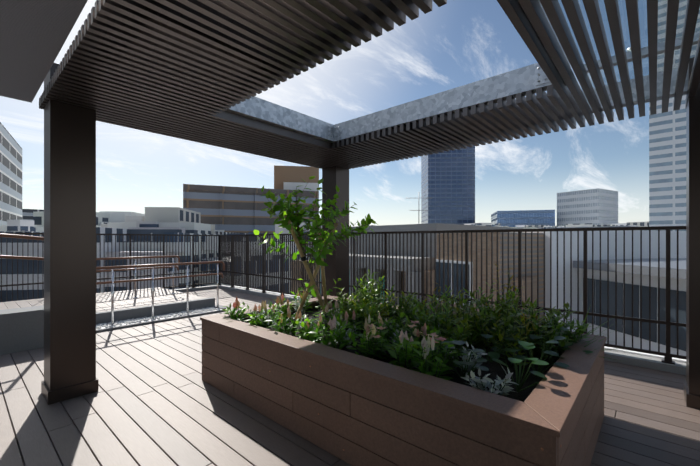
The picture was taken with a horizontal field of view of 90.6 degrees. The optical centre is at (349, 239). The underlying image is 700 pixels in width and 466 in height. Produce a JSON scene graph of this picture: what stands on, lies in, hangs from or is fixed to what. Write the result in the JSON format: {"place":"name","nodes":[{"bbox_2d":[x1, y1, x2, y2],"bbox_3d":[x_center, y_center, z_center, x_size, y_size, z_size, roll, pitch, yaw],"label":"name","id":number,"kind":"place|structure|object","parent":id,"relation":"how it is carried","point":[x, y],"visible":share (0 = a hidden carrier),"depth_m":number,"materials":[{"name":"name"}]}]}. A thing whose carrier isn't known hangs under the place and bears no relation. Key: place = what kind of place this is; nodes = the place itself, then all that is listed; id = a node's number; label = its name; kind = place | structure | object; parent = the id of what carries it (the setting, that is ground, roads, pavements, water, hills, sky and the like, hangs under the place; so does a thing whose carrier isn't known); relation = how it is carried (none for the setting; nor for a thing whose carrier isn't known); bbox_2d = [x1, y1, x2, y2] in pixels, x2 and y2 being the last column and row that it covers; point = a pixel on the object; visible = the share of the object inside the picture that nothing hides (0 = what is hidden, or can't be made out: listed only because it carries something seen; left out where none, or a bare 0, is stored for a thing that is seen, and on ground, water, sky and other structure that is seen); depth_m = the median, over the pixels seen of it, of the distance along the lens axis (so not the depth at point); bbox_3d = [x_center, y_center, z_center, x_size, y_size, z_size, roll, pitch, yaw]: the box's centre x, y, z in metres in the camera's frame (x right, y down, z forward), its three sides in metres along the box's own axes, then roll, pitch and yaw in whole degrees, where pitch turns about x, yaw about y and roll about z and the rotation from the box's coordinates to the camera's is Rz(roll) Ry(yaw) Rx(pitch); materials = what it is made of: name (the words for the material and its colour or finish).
{"place":"outdoors","nodes":[
{"label":"outdoors","id":0,"kind":"place"},
{"bbox_2d":[22,209,43,219],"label":"building","id":1,"kind":"structure","parent":0,"point":[27,214],"depth_m":146.34,"materials":[{"name":"white concrete"}]},
{"bbox_2d":[274,165,318,190],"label":"building","id":2,"kind":"structure","parent":0,"point":[282,174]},
{"bbox_2d":[0,0,648,226],"label":"sky","id":3,"kind":"structure","parent":0,"point":[457,43],"materials":[{"name":"blue"}]},
{"bbox_3d":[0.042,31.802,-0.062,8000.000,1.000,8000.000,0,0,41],"label":"city ground","id":4,"kind":"structure","parent":0,"visible":0},
{"bbox_2d":[0,122,21,224],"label":"apartment building","id":5,"kind":"structure","parent":4,"relation":"on","point":[10,178],"depth_m":59.40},
{"bbox_2d":[183,184,318,233],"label":"brown apartment building","id":6,"kind":"structure","parent":4,"relation":"on","point":[232,209],"depth_m":68.35,"materials":[{"name":"brown"}]},
{"bbox_2d":[0,216,636,292],"bbox_3d":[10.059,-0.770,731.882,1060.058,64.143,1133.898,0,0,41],"label":"city blocks","id":7,"kind":"structure","parent":4,"relation":"on","point":[25,226],"depth_m":42.29,"materials":[{"name":"grey concrete"}]},
{"bbox_2d":[0,207,648,301],"bbox_3d":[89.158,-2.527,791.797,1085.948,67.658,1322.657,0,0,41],"label":"city blocks","id":8,"kind":"structure","parent":4,"relation":"on","point":[179,220],"depth_m":37.91,"materials":[{"name":"white concrete"}]},
{"bbox_2d":[291,223,536,317],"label":"concrete building","id":9,"kind":"structure","parent":4,"relation":"on","point":[420,227],"depth_m":13.64,"materials":[{"name":"grey concrete"}]},
{"bbox_2d":[406,197,433,223],"bbox_3d":[3.380,-1.506,16.978,1.312,1.699,0.500,0,0,-1],"label":"tv antenna","id":10,"kind":"object","parent":9,"relation":"on","point":[418,210],"visible":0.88,"depth_m":16.97,"materials":[{"name":"silver metal"}]},
{"bbox_2d":[421,145,474,224],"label":"skyscraper","id":11,"kind":"structure","parent":4,"relation":"on","point":[448,181],"depth_m":260.89,"materials":[{"name":"blue glass"}]},
{"bbox_2d":[234,286,685,362],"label":"curb","id":12,"kind":"structure","parent":4,"relation":"on","point":[647,354],"depth_m":4.04,"materials":[{"name":"grey concrete"}]},
{"bbox_2d":[0,289,699,465],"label":"deck terrace","id":13,"kind":"structure","parent":12,"relation":"on","point":[155,400],"depth_m":2.54,"materials":[{"name":"wood"}]},
{"bbox_2d":[0,287,203,311],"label":"ramp deck","id":14,"kind":"structure","parent":13,"relation":"on","point":[125,299],"depth_m":6.52,"materials":[{"name":"grey concrete"}]},
{"bbox_2d":[0,233,224,324],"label":"handrail posts","id":15,"kind":"object","parent":14,"relation":"on","point":[134,268],"visible":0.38,"depth_m":5.71,"materials":[{"name":"silver metal"}]},
{"bbox_2d":[0,298,226,354],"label":"ramp wall","id":16,"kind":"structure","parent":13,"relation":"on","point":[21,329],"depth_m":4.17,"materials":[{"name":"grey concrete"}]},
{"bbox_2d":[96,307,222,329],"bbox_3d":[-3.198,1.272,5.573,0.330,0.059,2.280,0,0,41],"label":"pebble strip","id":17,"kind":"object","parent":13,"relation":"on","point":[145,319],"visible":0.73,"depth_m":5.55,"materials":[{"name":"white gravel"}]},
{"bbox_2d":[41,57,699,409],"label":"pergola columns","id":18,"kind":"structure","parent":13,"relation":"on","point":[69,251],"depth_m":2.84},
{"bbox_2d":[0,0,87,102],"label":"roof overhang","id":19,"kind":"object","parent":18,"relation":"attached to","point":[34,34],"depth_m":1.97,"materials":[{"name":"grey"}]},
{"bbox_2d":[225,0,687,142],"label":"pergola steel beams","id":20,"kind":"structure","parent":18,"relation":"on","point":[523,80],"depth_m":3.31,"materials":[{"name":"grey metal"}]},
{"bbox_2d":[39,0,699,168],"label":"pergola slats","id":21,"kind":"object","parent":20,"relation":"attached to","point":[191,70],"visible":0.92,"depth_m":2.26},
{"bbox_2d":[584,32,699,72],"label":"pergola glass purlins","id":22,"kind":"object","parent":20,"relation":"attached to","point":[660,48],"visible":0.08,"depth_m":2.60,"materials":[{"name":"glass"}]},
{"bbox_2d":[560,0,699,87],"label":"pergola glass roof","id":23,"kind":"structure","parent":22,"relation":"on","point":[640,38],"depth_m":2.48,"materials":[{"name":"clear glass"}]},
{"bbox_2d":[200,295,606,465],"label":"planter box","id":24,"kind":"object","parent":13,"relation":"on","point":[349,406],"visible":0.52,"depth_m":1.94,"materials":[{"name":"brown wood"}]},
{"bbox_2d":[253,176,376,318],"bbox_3d":[-0.397,0.128,3.535,1.205,1.522,1.186,0,0,41],"label":"tree","id":25,"kind":"object","parent":24,"relation":"on","point":[319,244],"visible":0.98,"depth_m":3.46,"materials":[{"name":"green plant"}]},
{"bbox_2d":[223,264,625,394],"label":"plants","id":26,"kind":"object","parent":24,"relation":"on","point":[501,322],"visible":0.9,"depth_m":2.47,"materials":[{"name":"green plant"}]},
{"bbox_2d":[174,285,685,374],"bbox_3d":[-2.171,1.297,1.646,12.580,0.130,10.040,0,0,41],"label":"granite kerb","id":27,"kind":"object","parent":13,"relation":"on","point":[648,362],"visible":0.21,"depth_m":3.67,"materials":[{"name":"grey stone"}]},
{"bbox_2d":[0,226,685,363],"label":"perimeter railing","id":28,"kind":"object","parent":27,"relation":"on","point":[224,248],"visible":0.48,"depth_m":5.37,"materials":[{"name":"brown metal"}]},
{"bbox_2d":[436,232,543,326],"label":"building wall","id":29,"kind":"structure","parent":4,"relation":"on","point":[541,269],"depth_m":10.63,"materials":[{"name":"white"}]},
{"bbox_2d":[436,262,468,303],"bbox_3d":[3.339,1.380,11.376,0.030,1.240,1.440,0,0,-30],"label":"window glass","id":30,"kind":"structure","parent":29,"relation":"in","point":[437,263],"depth_m":11.41,"materials":[{"name":"grey"}]},
{"bbox_2d":[436,259,472,304],"bbox_3d":[3.378,1.380,11.398,0.060,1.400,1.600,0,0,-30],"label":"window frame","id":31,"kind":"structure","parent":29,"relation":"in","point":[450,261],"depth_m":10.76,"materials":[{"name":"white metal"}]},
{"bbox_2d":[491,210,554,226],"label":"office building","id":32,"kind":"structure","parent":4,"relation":"on","point":[524,217],"depth_m":211.48,"materials":[{"name":"blue glass"}]},
{"bbox_2d":[557,188,617,225],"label":"white office building","id":33,"kind":"structure","parent":4,"relation":"on","point":[597,206],"depth_m":199.22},
{"bbox_2d":[515,230,685,331],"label":"building","id":34,"kind":"structure","parent":4,"relation":"on","point":[654,244],"depth_m":11.18,"materials":[{"name":"white concrete"}]},
{"bbox_2d":[547,226,665,230],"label":"building roof","id":35,"kind":"structure","parent":4,"relation":"on","point":[609,226],"depth_m":41.98,"materials":[{"name":"grey"}]},
{"bbox_2d":[573,258,685,355],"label":"white building","id":36,"kind":"structure","parent":4,"relation":"on","point":[654,302],"depth_m":9.32,"materials":[{"name":"white concrete"}]},
{"bbox_2d":[649,0,699,230],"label":"high-rise building","id":37,"kind":"structure","parent":4,"relation":"on","point":[667,168],"depth_m":132.38,"materials":[{"name":"white concrete"}]}
]}

